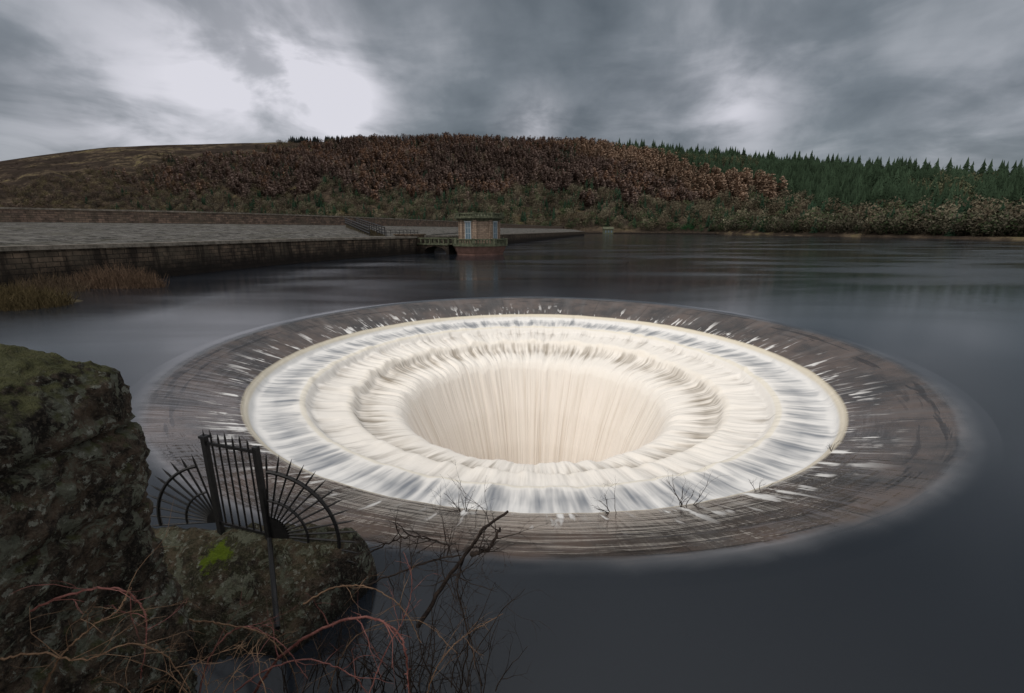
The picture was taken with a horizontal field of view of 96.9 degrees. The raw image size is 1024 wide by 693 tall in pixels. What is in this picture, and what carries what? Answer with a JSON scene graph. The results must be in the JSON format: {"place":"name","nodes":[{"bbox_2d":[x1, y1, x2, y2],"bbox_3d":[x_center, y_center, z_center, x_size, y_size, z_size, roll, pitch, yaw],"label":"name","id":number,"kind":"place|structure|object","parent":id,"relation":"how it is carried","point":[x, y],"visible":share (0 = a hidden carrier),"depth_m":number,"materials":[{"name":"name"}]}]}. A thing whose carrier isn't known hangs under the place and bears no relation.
{"place":"outdoors","nodes":[
{"label":"outdoors","id":0,"kind":"place"},
{"bbox_2d":[0,207,584,290],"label":"dam","id":1,"kind":"structure","parent":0,"point":[66,242],"depth_m":61.14,"materials":[{"name":"stone"}]},
{"bbox_2d":[345,218,417,235],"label":"iron railing","id":2,"kind":"object","parent":1,"relation":"on","point":[362,226],"visible":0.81,"depth_m":91.00,"materials":[{"name":"black metal"}]},
{"bbox_2d":[393,234,458,253],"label":"stone footbridge","id":3,"kind":"object","parent":1,"relation":"on","point":[424,247],"visible":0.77,"depth_m":83.08,"materials":[{"name":"grey stone"}]},
{"bbox_2d":[233,645,392,692],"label":"bramble","id":4,"kind":"object","parent":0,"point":[297,660],"visible":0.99,"depth_m":3.56,"materials":[{"name":"brown plant"}]},
{"bbox_2d":[0,234,1023,692],"bbox_3d":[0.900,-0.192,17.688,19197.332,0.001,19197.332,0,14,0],"label":"reservoir water","id":5,"kind":"structure","parent":0,"point":[938,610],"depth_m":6.82,"materials":[{"name":"black liquid"}]},
{"bbox_2d":[3,270,93,292],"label":"reeds","id":6,"kind":"object","parent":5,"relation":"in","point":[58,283],"visible":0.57,"depth_m":31.83,"materials":[{"name":"brown plant"}]},
{"bbox_2d":[0,344,197,692],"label":"stone wall pier","id":7,"kind":"structure","parent":5,"relation":"in","point":[76,507],"depth_m":2.73,"materials":[{"name":"grey stone"}]},
{"bbox_2d":[9,581,188,678],"bbox_3d":[-2.250,1.503,2.509,0.738,0.962,0.490,-12,19,-39],"label":"bramble","id":8,"kind":"object","parent":7,"relation":"attached to","point":[89,589],"visible":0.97,"depth_m":2.45,"materials":[{"name":"brown plant"}]},
{"bbox_2d":[11,501,196,692],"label":"bramble","id":9,"kind":"object","parent":7,"relation":"attached to","point":[57,660],"visible":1,"depth_m":2.39,"materials":[{"name":"brown plant"}]},
{"bbox_2d":[51,603,279,692],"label":"dead bracken","id":10,"kind":"object","parent":7,"relation":"on","point":[233,676],"visible":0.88,"depth_m":2.81,"materials":[{"name":"brown plant"}]},
{"bbox_2d":[66,260,169,288],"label":"reeds","id":11,"kind":"object","parent":5,"relation":"in","point":[123,280],"visible":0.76,"depth_m":33.75,"materials":[{"name":"brown plant"}]},
{"bbox_2d":[152,522,376,661],"bbox_3d":[-3.366,3.254,4.862,4.268,1.987,2.600,0,14,0],"label":"mossy stone ledge","id":12,"kind":"object","parent":5,"relation":"in","point":[215,573],"visible":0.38,"depth_m":4.98,"materials":[{"name":"grey stone"}]},
{"bbox_2d":[149,429,359,629],"bbox_3d":[-3.121,1.862,5.081,2.556,1.794,1.111,6,16,24],"label":"iron fan fence","id":13,"kind":"object","parent":12,"relation":"on","point":[273,526],"visible":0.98,"depth_m":5.15,"materials":[{"name":"black metal"}]},
{"bbox_2d":[225,543,556,692],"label":"bare hawthorn thicket","id":14,"kind":"object","parent":5,"relation":"in","point":[364,665],"visible":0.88,"depth_m":4.04,"materials":[{"name":"brown plant"}]},
{"bbox_2d":[188,593,306,692],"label":"bramble","id":15,"kind":"object","parent":14,"relation":"on","point":[218,642],"visible":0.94,"depth_m":3.56,"materials":[{"name":"brown plant"}]},
{"bbox_2d":[189,619,309,692],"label":"bramble","id":16,"kind":"object","parent":14,"relation":"on","point":[216,623],"visible":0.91,"depth_m":3.60,"materials":[{"name":"brown plant"}]},
{"bbox_2d":[253,595,411,692],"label":"bramble","id":17,"kind":"object","parent":14,"relation":"on","point":[319,630],"visible":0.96,"depth_m":3.69,"materials":[{"name":"brown plant"}]},
{"bbox_2d":[303,557,422,642],"bbox_3d":[-1.176,2.157,3.758,1.028,0.519,0.507,-6,15,-21],"label":"bramble","id":18,"kind":"object","parent":14,"relation":"on","point":[343,586],"visible":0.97,"depth_m":3.79,"materials":[{"name":"brown plant"}]},
{"bbox_2d":[300,606,456,692],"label":"bramble","id":19,"kind":"object","parent":14,"relation":"on","point":[357,635],"visible":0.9,"depth_m":3.77,"materials":[{"name":"brown plant"}]},
{"bbox_2d":[352,552,440,692],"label":"bramble","id":20,"kind":"object","parent":14,"relation":"on","point":[397,620],"visible":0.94,"depth_m":3.85,"materials":[{"name":"brown plant"}]},
{"bbox_2d":[315,474,554,692],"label":"dead branch","id":21,"kind":"object","parent":14,"relation":"on","point":[483,549],"visible":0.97,"depth_m":4.04,"materials":[{"name":"brown plant"}]},
{"bbox_2d":[427,606,501,692],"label":"bramble","id":22,"kind":"object","parent":14,"relation":"on","point":[457,641],"visible":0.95,"depth_m":3.82,"materials":[{"name":"brown plant"}]},
{"bbox_2d":[452,212,507,254],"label":"valve tower","id":23,"kind":"structure","parent":5,"relation":"in","point":[478,233],"depth_m":77.44,"materials":[{"name":"brown stone"}]},
{"bbox_2d":[464,221,497,238],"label":"window frames","id":24,"kind":"structure","parent":23,"relation":"in","point":[464,221],"depth_m":77.73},
{"bbox_2d":[466,222,496,238],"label":"window panes","id":25,"kind":"structure","parent":23,"relation":"in","point":[467,223],"depth_m":77.93,"materials":[{"name":"grey glass"}]},
{"bbox_2d":[130,296,1003,589],"bbox_3d":[0.900,6.627,19.440,25.200,14.081,25.200,0,14,0],"label":"bellmouth spillway","id":26,"kind":"object","parent":5,"relation":"in","point":[536,412],"visible":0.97,"depth_m":12.43,"materials":[{"name":"liquid"}]},
{"bbox_2d":[433,462,489,512],"bbox_3d":[-0.976,2.663,8.008,1.020,1.096,1.060,-10,18,-35],"label":"bare twig shrub","id":27,"kind":"object","parent":26,"relation":"on","point":[458,500],"visible":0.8,"depth_m":8.12,"materials":[{"name":"brown plant"}]},
{"bbox_2d":[590,476,615,515],"bbox_3d":[1.615,2.702,8.118,0.663,0.805,0.428,-10,18,-35],"label":"bare twig shrub","id":28,"kind":"object","parent":26,"relation":"on","point":[606,502],"visible":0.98,"depth_m":8.12,"materials":[{"name":"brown plant"}]},
{"bbox_2d":[657,470,725,507],"bbox_3d":[3.395,2.530,8.510,1.217,0.943,0.946,-8,16,-28],"label":"bare twig shrub","id":29,"kind":"object","parent":26,"relation":"on","point":[682,498],"visible":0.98,"depth_m":8.36,"materials":[{"name":"brown plant"}]},
{"bbox_2d":[748,479,779,490],"bbox_3d":[4.937,2.748,8.895,0.562,0.329,0.323,0,14,0],"label":"bare twig shrub","id":30,"kind":"object","parent":26,"relation":"on","point":[761,485],"visible":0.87,"depth_m":8.93,"materials":[{"name":"brown plant"}]},
{"bbox_2d":[585,232,714,234],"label":"shoreline wall","id":31,"kind":"structure","parent":5,"relation":"in","point":[711,233],"depth_m":487.76,"materials":[{"name":"stone"}]},
{"bbox_2d":[0,141,1023,239],"bbox_3d":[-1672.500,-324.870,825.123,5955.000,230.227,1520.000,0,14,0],"label":"hillside","id":32,"kind":"structure","parent":0,"point":[98,158],"depth_m":780.87,"materials":[{"name":"brown plant"}]},
{"bbox_2d":[84,131,788,208],"bbox_3d":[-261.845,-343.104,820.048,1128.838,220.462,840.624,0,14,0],"label":"larch forest","id":33,"kind":"object","parent":32,"relation":"on","point":[592,163],"visible":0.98,"depth_m":799.34,"materials":[{"name":"brown plant"}]},
{"bbox_2d":[0,136,1023,236],"bbox_3d":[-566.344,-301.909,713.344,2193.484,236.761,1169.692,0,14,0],"label":"broadleaf woodland","id":34,"kind":"object","parent":32,"relation":"on","point":[991,220],"visible":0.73,"depth_m":588.28,"materials":[{"name":"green plant"}]},
{"bbox_2d":[84,134,1023,235],"bbox_3d":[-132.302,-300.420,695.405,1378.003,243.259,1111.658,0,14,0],"label":"conifer forest","id":35,"kind":"object","parent":32,"relation":"on","point":[848,183],"visible":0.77,"depth_m":461.65,"materials":[{"name":"green plant"}]},
{"bbox_2d":[602,227,613,233],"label":"stone lodge","id":36,"kind":"structure","parent":32,"relation":"on","point":[607,230],"depth_m":480.81,"materials":[{"name":"grey stone"}]},
{"bbox_2d":[0,0,1023,171],"label":"sky","id":37,"kind":"structure","parent":0,"point":[930,80],"materials":[{"name":"grey"}]},
{"bbox_3d":[3.000,3.750,-0.276,20.000,4.171,9.600,0,14,0],"label":"ground bank","id":38,"kind":"object","parent":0,"visible":0},
{"bbox_2d":[0,610,251,692],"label":"bramble","id":39,"kind":"object","parent":38,"relation":"on","point":[72,659],"visible":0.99,"depth_m":2.41,"materials":[{"name":"brown plant"}]},
{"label":"grassy bank","id":40,"kind":"structure","parent":0,"visible":0},
{"bbox_2d":[0,279,81,311],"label":"waterside grass","id":41,"kind":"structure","parent":40,"relation":"on","point":[15,298],"depth_m":25.32,"materials":[{"name":"plant"}]}
]}

